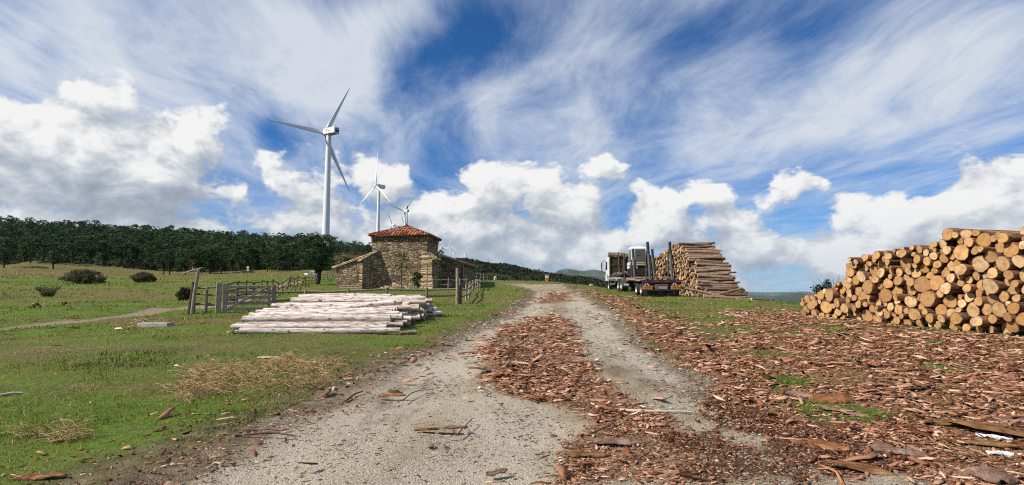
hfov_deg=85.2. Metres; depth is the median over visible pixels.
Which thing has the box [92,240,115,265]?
pine tree
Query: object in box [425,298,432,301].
peeled log
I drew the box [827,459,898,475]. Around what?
bark slab
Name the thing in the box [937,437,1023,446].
bark slab
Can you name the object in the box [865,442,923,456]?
bark slab
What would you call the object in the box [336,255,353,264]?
hedge bush
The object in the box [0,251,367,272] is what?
forest hill
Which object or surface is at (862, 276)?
pine log
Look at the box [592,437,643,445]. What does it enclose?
bark slab
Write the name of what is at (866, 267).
pine log
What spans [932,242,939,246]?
pine log
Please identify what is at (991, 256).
pine log
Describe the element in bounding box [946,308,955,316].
pine log
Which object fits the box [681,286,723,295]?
slim pole
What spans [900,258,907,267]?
pine log
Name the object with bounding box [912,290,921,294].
pine log
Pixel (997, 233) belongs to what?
pine log
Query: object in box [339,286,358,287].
plank
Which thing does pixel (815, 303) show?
pine log
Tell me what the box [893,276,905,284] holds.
pine log
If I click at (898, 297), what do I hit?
pine log
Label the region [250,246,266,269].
pine tree
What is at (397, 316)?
peeled log
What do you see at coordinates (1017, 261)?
pine log
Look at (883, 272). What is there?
pine log
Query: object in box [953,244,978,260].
pine log
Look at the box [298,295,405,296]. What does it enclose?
peeled log
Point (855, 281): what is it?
pine log
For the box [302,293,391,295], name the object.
peeled log
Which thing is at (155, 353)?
grass
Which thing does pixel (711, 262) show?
slim pole
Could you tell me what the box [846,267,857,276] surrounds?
pine log
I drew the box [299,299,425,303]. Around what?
peeled log
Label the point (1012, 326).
pine log
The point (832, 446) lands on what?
bark slab
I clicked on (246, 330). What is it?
peeled log
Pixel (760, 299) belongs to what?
slim pole
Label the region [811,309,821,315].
pine log
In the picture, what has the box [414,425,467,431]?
bark slab
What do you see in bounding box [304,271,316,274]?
pickup truck
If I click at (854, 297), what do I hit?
pine log
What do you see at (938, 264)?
pine log
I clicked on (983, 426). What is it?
bark slab
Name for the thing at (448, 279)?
rail fence
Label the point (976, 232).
pine log
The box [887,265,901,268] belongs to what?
pine log
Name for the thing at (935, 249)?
pine log
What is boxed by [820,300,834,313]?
pine log
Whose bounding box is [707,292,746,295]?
slim pole
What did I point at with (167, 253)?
pine tree
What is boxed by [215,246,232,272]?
pine tree
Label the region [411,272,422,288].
young tree
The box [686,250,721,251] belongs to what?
slim pole
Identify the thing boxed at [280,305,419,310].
peeled log
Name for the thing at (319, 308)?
peeled log
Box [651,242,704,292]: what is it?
stacked poles
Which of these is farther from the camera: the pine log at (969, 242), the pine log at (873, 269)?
the pine log at (873, 269)
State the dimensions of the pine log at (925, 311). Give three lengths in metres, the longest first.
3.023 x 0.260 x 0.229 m
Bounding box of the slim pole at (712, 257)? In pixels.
[687,256,723,258]
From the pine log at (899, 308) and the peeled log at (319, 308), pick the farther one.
the pine log at (899, 308)
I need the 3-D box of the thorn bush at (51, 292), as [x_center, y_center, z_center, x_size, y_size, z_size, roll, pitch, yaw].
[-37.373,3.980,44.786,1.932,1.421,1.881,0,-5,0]
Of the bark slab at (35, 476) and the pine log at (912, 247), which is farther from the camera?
the pine log at (912, 247)
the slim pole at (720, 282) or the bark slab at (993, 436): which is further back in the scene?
the slim pole at (720, 282)
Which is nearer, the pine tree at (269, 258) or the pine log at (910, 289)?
the pine log at (910, 289)
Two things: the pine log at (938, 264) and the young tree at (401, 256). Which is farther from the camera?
the young tree at (401, 256)
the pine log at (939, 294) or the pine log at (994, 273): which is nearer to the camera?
the pine log at (994, 273)
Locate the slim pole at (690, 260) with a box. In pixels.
[686,259,721,261]
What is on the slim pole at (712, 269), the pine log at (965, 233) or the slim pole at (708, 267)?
the slim pole at (708, 267)
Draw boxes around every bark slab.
[7,471,66,480]
[234,427,285,431]
[378,393,405,397]
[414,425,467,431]
[458,351,484,353]
[468,366,498,371]
[486,468,506,476]
[491,371,511,376]
[565,450,610,457]
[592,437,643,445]
[708,362,735,364]
[784,391,811,397]
[790,438,849,451]
[808,393,849,403]
[816,404,869,416]
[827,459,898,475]
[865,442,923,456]
[922,419,1007,426]
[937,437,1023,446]
[947,420,1023,436]
[963,466,1019,484]
[975,433,1012,440]
[980,415,1023,422]
[985,450,1022,456]
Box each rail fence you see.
[227,275,315,301]
[264,284,461,306]
[320,269,335,281]
[432,278,467,288]
[462,278,480,300]
[474,273,487,280]
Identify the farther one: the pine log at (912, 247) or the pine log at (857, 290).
the pine log at (857, 290)
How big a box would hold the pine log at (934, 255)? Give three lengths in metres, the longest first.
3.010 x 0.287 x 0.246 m
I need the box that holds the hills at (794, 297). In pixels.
[747,293,811,302]
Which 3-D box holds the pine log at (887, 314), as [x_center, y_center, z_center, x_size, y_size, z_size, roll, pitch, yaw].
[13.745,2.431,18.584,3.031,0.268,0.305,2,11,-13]
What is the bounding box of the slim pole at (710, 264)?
[696,263,730,267]
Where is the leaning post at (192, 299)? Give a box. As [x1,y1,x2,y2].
[182,267,202,313]
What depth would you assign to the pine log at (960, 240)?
16.08 m
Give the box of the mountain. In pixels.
[555,269,630,289]
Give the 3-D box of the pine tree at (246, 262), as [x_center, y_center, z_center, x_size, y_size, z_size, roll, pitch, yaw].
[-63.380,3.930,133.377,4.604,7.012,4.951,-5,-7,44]
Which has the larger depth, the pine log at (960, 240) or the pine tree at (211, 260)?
the pine tree at (211, 260)
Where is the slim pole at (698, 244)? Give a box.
[678,243,711,245]
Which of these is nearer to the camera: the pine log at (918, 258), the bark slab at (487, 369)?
the bark slab at (487, 369)
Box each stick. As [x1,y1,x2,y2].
[0,392,22,396]
[234,431,296,436]
[257,356,333,363]
[344,391,362,401]
[402,389,433,400]
[456,418,482,437]
[590,422,622,435]
[620,408,692,412]
[821,465,844,484]
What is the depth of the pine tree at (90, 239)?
138.19 m
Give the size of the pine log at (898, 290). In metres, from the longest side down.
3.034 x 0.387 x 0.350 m
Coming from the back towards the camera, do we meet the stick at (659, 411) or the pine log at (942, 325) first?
the pine log at (942, 325)
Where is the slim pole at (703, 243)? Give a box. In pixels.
[685,242,714,245]
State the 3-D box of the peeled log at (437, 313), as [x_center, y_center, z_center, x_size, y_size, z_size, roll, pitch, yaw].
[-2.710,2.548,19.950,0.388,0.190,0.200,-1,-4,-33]
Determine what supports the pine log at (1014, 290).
on the pine log at (1004, 296)
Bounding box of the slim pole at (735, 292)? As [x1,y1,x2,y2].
[710,291,747,293]
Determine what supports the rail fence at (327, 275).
on the ground at (414, 461)
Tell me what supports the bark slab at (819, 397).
on the ground at (414, 461)
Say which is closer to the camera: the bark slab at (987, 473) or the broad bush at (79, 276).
the bark slab at (987, 473)
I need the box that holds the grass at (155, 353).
[0,260,1023,484]
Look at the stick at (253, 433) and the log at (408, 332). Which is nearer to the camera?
the stick at (253, 433)
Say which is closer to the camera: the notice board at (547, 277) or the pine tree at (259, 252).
the notice board at (547, 277)
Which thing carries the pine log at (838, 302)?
on the pine log at (838, 312)
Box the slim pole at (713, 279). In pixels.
[694,278,732,280]
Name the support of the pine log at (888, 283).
on the pine log at (886, 294)
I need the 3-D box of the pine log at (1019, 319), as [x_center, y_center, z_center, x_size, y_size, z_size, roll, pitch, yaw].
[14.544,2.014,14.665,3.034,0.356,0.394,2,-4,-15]
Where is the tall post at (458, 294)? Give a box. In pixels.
[455,268,460,303]
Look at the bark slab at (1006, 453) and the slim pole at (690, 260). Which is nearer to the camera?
the bark slab at (1006, 453)
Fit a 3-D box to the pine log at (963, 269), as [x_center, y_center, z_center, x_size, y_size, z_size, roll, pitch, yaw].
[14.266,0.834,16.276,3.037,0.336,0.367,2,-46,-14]
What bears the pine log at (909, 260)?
on the pine log at (908, 271)
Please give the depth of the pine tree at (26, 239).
128.07 m
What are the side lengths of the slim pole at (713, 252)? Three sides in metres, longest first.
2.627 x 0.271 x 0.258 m
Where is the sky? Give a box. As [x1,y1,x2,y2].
[0,0,1023,291]
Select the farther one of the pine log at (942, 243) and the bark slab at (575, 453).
the pine log at (942, 243)
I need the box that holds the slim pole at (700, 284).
[697,283,721,285]
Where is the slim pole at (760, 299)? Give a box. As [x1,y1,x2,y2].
[750,298,773,300]
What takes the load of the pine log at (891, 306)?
on the pine log at (887, 314)
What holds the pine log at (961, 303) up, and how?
on the pine log at (958, 309)
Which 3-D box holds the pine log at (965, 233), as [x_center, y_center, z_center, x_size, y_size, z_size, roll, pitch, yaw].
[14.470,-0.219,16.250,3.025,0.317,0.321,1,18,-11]
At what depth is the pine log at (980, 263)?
15.49 m
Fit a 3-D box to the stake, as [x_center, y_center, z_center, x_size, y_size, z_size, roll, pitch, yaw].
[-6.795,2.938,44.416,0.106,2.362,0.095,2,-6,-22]
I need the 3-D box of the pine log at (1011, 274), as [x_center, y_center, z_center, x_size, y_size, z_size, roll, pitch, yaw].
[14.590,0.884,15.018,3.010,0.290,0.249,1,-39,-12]
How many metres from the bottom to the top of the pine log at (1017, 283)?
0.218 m
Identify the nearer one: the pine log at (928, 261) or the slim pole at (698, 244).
the pine log at (928, 261)
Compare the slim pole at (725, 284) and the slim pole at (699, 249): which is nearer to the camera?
the slim pole at (725, 284)
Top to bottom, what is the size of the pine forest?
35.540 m
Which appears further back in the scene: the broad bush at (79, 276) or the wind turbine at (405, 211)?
the wind turbine at (405, 211)
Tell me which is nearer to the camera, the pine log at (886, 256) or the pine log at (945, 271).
the pine log at (945, 271)
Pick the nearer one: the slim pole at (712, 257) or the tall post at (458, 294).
the tall post at (458, 294)
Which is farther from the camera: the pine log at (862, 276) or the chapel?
the chapel
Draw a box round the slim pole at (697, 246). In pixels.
[682,245,714,247]
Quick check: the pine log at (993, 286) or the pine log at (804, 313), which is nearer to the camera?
the pine log at (993, 286)
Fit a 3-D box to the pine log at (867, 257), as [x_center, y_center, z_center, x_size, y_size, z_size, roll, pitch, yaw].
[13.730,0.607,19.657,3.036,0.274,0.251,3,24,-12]
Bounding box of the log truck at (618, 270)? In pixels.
[601,246,654,291]
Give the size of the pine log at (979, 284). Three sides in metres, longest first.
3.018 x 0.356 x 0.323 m
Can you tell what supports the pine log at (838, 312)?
on the pine log at (843, 316)
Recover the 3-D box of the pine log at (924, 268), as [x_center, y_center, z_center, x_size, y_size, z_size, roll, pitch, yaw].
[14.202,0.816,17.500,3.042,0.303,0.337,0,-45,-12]
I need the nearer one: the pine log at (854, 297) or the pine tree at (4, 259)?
the pine log at (854, 297)
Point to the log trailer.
(667, 286)
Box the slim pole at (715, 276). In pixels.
[697,274,735,279]
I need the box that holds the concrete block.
[137,322,172,326]
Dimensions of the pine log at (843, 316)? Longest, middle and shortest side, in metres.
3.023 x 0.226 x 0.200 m
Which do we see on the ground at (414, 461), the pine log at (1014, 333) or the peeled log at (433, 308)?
the pine log at (1014, 333)
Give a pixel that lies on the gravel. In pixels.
(430, 444)
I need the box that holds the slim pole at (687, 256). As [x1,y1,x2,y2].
[685,255,721,257]
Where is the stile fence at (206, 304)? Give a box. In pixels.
[193,281,215,312]
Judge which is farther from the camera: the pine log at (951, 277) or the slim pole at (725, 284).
the slim pole at (725, 284)
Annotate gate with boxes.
[215,282,275,312]
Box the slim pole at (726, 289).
[706,288,744,290]
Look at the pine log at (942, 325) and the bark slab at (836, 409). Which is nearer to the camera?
the bark slab at (836, 409)
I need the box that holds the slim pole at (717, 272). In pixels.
[698,272,735,273]
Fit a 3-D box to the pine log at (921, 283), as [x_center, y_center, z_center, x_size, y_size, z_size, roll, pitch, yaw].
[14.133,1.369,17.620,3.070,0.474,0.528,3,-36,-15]
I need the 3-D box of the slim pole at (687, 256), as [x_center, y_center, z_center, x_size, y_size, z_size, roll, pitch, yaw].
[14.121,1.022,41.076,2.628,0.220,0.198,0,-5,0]
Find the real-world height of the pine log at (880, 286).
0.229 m
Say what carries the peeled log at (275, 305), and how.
on the peeled log
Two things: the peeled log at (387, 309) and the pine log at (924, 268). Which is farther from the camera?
the pine log at (924, 268)
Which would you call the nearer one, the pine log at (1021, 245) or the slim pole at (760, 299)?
the pine log at (1021, 245)
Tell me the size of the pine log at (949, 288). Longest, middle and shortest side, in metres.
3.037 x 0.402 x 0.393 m
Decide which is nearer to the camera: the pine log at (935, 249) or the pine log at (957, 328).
the pine log at (957, 328)
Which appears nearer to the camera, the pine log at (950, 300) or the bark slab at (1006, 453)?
the bark slab at (1006, 453)
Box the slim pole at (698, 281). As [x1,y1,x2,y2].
[695,279,732,282]
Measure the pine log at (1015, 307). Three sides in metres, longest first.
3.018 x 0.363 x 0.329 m
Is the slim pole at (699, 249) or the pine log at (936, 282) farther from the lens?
the slim pole at (699, 249)
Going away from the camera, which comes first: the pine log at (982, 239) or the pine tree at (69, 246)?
the pine log at (982, 239)
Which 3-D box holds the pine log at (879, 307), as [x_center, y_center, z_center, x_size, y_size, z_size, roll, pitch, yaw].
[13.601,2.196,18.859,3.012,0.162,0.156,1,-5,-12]
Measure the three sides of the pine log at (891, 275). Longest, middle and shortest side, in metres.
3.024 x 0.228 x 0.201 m
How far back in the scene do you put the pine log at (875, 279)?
18.65 m
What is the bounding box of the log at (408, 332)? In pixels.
[400,330,416,334]
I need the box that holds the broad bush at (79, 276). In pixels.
[56,269,107,283]
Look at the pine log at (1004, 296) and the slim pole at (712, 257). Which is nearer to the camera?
the pine log at (1004, 296)
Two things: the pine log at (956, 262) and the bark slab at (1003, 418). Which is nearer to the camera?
the bark slab at (1003, 418)
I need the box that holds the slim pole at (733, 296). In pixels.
[709,295,746,297]
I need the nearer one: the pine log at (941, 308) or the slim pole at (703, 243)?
the pine log at (941, 308)
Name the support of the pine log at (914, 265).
on the pine log at (916, 272)
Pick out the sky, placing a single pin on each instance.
(798, 139)
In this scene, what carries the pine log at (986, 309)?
on the pine log at (993, 319)
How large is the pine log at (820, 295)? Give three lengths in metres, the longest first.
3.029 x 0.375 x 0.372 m
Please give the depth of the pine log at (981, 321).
15.27 m
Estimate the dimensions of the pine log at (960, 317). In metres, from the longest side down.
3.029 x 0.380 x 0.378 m
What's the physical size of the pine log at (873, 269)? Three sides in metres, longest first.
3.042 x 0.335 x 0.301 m
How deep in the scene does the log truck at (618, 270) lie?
46.55 m
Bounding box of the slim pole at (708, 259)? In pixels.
[687,259,722,262]
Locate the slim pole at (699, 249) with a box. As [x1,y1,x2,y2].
[685,248,717,250]
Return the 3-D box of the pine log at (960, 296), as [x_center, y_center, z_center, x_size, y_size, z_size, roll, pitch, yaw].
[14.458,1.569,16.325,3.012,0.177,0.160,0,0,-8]
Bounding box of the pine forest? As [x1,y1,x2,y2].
[0,215,371,272]
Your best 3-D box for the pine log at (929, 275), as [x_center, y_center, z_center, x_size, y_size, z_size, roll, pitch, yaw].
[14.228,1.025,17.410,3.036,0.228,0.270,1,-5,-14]
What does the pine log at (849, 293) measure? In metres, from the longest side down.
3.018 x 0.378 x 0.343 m
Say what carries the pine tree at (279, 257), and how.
on the ground at (414, 461)
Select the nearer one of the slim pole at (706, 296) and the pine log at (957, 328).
the pine log at (957, 328)
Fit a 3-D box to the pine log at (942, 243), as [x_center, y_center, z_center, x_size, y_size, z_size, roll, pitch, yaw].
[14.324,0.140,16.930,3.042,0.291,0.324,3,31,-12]
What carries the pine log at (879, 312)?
on the pine log at (881, 319)
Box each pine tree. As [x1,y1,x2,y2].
[0,239,18,267]
[13,236,34,262]
[19,239,45,262]
[31,233,60,261]
[39,242,67,268]
[61,236,86,263]
[79,236,100,264]
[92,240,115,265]
[110,238,135,265]
[126,236,148,265]
[140,240,163,265]
[152,252,168,273]
[161,249,179,273]
[174,249,198,274]
[189,247,211,268]
[200,246,224,273]
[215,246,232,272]
[225,245,245,270]
[239,244,257,269]
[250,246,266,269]
[260,253,277,271]
[269,244,291,270]
[282,244,302,270]
[292,232,344,283]
[294,247,311,269]
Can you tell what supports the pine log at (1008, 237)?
on the pine log at (1010, 249)
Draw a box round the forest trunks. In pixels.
[0,230,360,272]
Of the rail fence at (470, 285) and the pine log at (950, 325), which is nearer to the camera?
the pine log at (950, 325)
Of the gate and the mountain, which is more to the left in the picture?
the gate
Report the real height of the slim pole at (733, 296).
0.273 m
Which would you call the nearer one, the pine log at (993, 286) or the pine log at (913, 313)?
the pine log at (993, 286)
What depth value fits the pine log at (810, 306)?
21.55 m
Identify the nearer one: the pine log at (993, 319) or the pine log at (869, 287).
the pine log at (993, 319)
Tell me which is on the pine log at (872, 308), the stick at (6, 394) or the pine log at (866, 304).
the pine log at (866, 304)
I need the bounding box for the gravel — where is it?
[139,305,984,484]
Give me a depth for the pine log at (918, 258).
17.22 m
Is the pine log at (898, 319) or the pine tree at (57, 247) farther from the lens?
the pine tree at (57, 247)
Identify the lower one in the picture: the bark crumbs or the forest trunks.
the bark crumbs
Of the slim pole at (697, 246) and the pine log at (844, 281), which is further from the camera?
the slim pole at (697, 246)
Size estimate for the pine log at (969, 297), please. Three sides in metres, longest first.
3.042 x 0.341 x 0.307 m
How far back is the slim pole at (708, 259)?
40.85 m
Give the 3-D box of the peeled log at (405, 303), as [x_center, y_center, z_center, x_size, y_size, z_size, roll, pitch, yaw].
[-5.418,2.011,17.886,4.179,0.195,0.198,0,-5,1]
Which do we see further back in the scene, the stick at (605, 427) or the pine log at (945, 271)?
the pine log at (945, 271)
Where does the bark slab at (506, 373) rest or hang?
on the ground at (414, 461)
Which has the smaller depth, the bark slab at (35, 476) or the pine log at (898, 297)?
the bark slab at (35, 476)
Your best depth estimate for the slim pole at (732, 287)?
38.05 m
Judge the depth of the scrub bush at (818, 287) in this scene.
30.03 m
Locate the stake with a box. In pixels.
[426,265,427,287]
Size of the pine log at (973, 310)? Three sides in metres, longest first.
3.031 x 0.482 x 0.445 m
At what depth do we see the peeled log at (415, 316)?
16.82 m
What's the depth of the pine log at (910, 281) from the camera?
17.57 m
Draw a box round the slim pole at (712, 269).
[695,268,730,272]
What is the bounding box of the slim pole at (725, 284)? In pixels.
[704,283,737,285]
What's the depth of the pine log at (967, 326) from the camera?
15.76 m
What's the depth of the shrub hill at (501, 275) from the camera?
167.86 m
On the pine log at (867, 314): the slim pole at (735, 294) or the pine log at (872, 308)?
the pine log at (872, 308)
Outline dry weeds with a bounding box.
[1,316,362,447]
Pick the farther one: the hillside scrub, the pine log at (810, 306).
the hillside scrub
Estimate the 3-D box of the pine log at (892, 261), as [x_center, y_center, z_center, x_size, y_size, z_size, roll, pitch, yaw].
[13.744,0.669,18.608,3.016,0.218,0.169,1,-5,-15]
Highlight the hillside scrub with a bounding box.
[446,257,629,289]
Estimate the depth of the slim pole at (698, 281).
38.81 m
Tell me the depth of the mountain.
7513.98 m
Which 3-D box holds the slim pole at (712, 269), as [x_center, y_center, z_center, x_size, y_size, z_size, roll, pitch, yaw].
[14.381,1.992,39.827,2.614,0.293,0.296,-1,18,-4]
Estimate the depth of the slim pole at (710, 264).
40.07 m
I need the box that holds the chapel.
[332,206,477,288]
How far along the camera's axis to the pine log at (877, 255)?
18.75 m
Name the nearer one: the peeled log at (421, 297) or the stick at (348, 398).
the stick at (348, 398)
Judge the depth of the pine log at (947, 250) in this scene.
16.39 m
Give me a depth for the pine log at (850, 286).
19.71 m
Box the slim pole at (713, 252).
[684,251,719,253]
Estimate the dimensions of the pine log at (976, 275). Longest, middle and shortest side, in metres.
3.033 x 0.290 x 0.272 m
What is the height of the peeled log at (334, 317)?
0.234 m
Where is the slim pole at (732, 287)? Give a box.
[700,286,737,289]
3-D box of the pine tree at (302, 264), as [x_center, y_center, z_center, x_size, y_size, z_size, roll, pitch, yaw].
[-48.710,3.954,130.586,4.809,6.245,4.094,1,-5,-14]
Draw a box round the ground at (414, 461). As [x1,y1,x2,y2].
[0,261,1023,484]
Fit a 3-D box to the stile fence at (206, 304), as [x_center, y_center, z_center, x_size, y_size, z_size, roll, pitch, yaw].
[-12.739,2.401,23.183,1.163,1.603,0.186,0,-5,0]
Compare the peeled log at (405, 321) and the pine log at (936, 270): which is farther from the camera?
the pine log at (936, 270)
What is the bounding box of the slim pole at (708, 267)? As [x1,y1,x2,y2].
[694,266,729,269]
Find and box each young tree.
[395,251,410,291]
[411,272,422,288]
[435,249,445,288]
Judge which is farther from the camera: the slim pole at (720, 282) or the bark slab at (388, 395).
the slim pole at (720, 282)
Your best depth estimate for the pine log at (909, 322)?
17.34 m
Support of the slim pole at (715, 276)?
on the slim pole
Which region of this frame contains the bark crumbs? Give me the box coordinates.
[0,331,1023,484]
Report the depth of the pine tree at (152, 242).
140.03 m
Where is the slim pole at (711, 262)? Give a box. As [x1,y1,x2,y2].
[694,261,728,263]
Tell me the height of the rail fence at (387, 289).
1.462 m
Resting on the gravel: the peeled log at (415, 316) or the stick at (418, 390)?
the stick at (418, 390)
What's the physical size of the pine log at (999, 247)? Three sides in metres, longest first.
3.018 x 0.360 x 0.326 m
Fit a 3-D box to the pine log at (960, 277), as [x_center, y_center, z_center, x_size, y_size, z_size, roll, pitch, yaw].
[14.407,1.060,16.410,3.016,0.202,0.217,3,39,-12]
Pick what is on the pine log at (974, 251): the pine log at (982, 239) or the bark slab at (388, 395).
the pine log at (982, 239)
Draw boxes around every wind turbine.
[266,88,349,245]
[361,155,388,231]
[389,198,413,225]
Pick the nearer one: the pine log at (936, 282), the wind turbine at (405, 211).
the pine log at (936, 282)
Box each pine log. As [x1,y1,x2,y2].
[801,310,811,315]
[804,295,813,302]
[807,301,819,309]
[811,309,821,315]
[812,299,819,306]
[817,291,825,298]
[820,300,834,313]
[825,289,840,301]
[834,298,845,307]
[834,308,846,315]
[840,286,846,293]
[840,303,854,312]
[840,315,850,319]
[842,279,847,286]
[845,297,855,302]
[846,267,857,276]
[846,283,861,289]
[846,289,855,297]
[848,257,862,261]
[850,262,862,268]
[851,304,868,312]
[852,275,863,284]
[852,294,857,300]
[853,259,865,264]
[854,287,862,295]
[855,300,868,307]
[856,271,871,281]
[860,291,876,298]
[861,309,875,320]
[862,280,880,293]
[862,302,876,306]
[863,255,871,260]
[863,264,869,270]
[866,295,877,298]
[868,262,877,266]
[869,266,878,274]
[869,305,875,312]
[871,276,884,282]
[872,251,883,260]
[875,305,886,309]
[875,310,883,315]
[875,316,891,322]
[877,261,885,267]
[877,268,889,277]
[877,283,883,288]
[880,287,893,301]
[883,253,899,259]
[883,278,904,287]
[884,311,894,318]
[885,259,900,264]
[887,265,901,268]
[887,302,895,310]
[888,273,896,278]
[892,286,907,293]
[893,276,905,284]
[893,294,909,300]
[893,316,903,323]
[894,303,908,314]
[896,268,905,275]
[898,249,916,257]
[899,313,909,318]
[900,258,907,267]
[903,274,912,280]
[903,319,916,325]
[904,266,913,274]
[904,296,919,307]
[906,258,913,262]
[906,277,916,285]
[908,287,915,295]
[908,308,922,319]
[909,245,917,249]
[911,268,926,277]
[912,263,921,268]
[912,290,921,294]
[913,254,924,263]
[914,276,936,291]
[916,245,928,253]
[916,320,928,326]
[917,315,925,319]
[918,303,933,309]
[919,291,942,307]
[920,264,932,272]
[922,308,935,314]
[923,249,932,256]
[923,257,934,265]
[925,313,937,322]
[926,272,941,278]
[929,252,940,259]
[929,275,947,289]
[931,267,943,273]
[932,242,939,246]
[932,247,940,251]
[933,260,947,267]
[935,304,954,314]
[935,323,949,328]
[936,289,963,297]
[937,314,949,322]
[939,239,956,248]
[939,253,950,262]
[939,282,963,293]
[941,267,954,276]
[942,228,961,240]
[942,246,955,254]
[943,293,964,307]
[946,273,958,281]
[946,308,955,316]
[947,260,955,270]
[948,322,962,328]
[950,312,971,323]
[951,232,961,237]
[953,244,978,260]
[953,326,961,330]
[954,259,968,264]
[954,264,974,274]
[955,307,966,311]
[957,238,963,243]
[957,275,971,279]
[957,279,967,286]
[957,299,968,307]
[958,294,964,298]
[960,229,1019,238]
[962,284,977,291]
[962,323,975,330]
[964,237,978,246]
[964,292,975,302]
[965,276,977,283]
[966,302,984,316]
[971,245,984,254]
[971,255,993,271]
[972,230,996,235]
[972,271,983,280]
[972,316,1002,326]
[974,296,988,305]
[975,289,986,296]
[976,232,995,246]
[976,279,983,290]
[976,326,988,332]
[977,246,995,252]
[982,277,1008,293]
[982,303,992,315]
[985,251,1004,262]
[986,294,1001,303]
[987,267,1004,278]
[988,314,1004,323]
[988,326,1002,333]
[990,235,996,241]
[992,301,1007,317]
[995,231,1019,236]
[995,241,1006,252]
[995,256,1022,271]
[997,233,1022,242]
[999,291,1014,301]
[1001,323,1006,333]
[1003,242,1023,256]
[1003,270,1020,279]
[1003,312,1017,321]
[1004,278,1012,286]
[1004,329,1023,334]
[1006,321,1023,331]
[1007,286,1023,294]
[1007,302,1023,313]
[1010,280,1023,286]
[1011,255,1023,267]
[1012,294,1023,301]
[1015,312,1023,325]
[1018,241,1023,249]
[1019,268,1023,281]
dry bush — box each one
[29,302,41,307]
[55,301,69,306]
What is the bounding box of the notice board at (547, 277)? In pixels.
[544,274,548,281]
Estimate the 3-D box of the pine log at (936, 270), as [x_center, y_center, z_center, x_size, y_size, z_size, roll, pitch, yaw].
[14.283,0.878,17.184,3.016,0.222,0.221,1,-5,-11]
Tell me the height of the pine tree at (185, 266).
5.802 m
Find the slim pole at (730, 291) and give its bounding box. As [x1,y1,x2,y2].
[715,287,742,294]
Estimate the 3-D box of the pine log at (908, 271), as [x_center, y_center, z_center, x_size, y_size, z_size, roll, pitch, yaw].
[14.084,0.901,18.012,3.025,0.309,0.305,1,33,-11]
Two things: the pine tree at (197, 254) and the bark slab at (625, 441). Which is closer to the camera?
the bark slab at (625, 441)
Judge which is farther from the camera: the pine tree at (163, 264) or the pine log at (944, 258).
the pine tree at (163, 264)
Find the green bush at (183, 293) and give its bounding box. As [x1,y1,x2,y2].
[174,287,190,300]
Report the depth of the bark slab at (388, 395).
7.22 m
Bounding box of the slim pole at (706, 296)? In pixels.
[703,295,749,298]
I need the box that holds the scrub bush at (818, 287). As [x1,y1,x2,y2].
[810,275,839,293]
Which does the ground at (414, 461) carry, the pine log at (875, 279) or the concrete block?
the concrete block
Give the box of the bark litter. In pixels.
[0,285,1023,484]
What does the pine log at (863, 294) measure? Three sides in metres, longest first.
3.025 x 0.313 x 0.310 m
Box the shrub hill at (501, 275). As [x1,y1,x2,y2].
[467,261,598,285]
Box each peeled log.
[230,323,387,328]
[238,327,400,333]
[241,320,394,322]
[242,314,391,321]
[248,308,392,315]
[248,321,402,326]
[251,311,399,315]
[255,308,395,311]
[256,314,402,319]
[263,307,397,310]
[271,303,347,307]
[280,302,407,304]
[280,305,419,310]
[290,297,405,298]
[290,298,417,301]
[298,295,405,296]
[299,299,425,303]
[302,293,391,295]
[323,299,401,308]
[395,319,407,323]
[403,314,419,319]
[403,316,410,321]
[406,296,424,299]
[421,302,429,307]
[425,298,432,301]
[426,306,436,310]
[432,311,441,315]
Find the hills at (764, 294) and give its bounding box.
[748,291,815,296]
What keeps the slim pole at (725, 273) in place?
on the slim pole at (715, 276)
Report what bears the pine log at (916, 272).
on the pine log at (921, 283)
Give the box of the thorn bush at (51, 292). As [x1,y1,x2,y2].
[34,284,63,296]
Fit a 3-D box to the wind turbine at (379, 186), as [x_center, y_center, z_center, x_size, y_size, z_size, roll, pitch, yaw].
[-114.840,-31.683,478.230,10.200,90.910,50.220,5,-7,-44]
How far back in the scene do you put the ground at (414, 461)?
7.20 m
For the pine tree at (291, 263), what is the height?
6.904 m
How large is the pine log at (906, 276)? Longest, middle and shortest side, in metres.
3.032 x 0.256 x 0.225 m
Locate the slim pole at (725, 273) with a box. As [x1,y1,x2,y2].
[691,272,728,274]
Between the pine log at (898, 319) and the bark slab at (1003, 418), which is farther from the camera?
the pine log at (898, 319)
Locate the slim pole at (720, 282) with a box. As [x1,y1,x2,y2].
[702,281,739,283]
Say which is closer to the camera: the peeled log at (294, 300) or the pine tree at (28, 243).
the peeled log at (294, 300)
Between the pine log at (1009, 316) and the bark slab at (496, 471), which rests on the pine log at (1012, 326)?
the pine log at (1009, 316)
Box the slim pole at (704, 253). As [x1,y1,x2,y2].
[686,253,721,254]
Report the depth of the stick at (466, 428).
5.64 m
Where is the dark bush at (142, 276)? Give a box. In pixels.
[129,271,156,281]
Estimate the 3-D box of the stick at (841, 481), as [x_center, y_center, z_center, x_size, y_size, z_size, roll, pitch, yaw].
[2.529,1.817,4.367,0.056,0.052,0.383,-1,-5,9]
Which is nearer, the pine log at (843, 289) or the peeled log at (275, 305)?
the peeled log at (275, 305)
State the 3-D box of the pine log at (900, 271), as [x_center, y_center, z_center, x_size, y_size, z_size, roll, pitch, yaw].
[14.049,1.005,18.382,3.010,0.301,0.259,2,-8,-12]
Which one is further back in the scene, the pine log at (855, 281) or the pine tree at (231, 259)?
the pine tree at (231, 259)
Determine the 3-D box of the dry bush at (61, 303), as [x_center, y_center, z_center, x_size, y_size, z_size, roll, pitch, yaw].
[-21.683,3.083,26.807,0.594,0.539,0.449,-1,-5,14]
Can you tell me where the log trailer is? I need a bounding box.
[625,242,680,295]
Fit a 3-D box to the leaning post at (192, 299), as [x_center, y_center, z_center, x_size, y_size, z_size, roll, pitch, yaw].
[-13.224,2.077,22.914,0.848,2.136,0.235,0,-5,0]

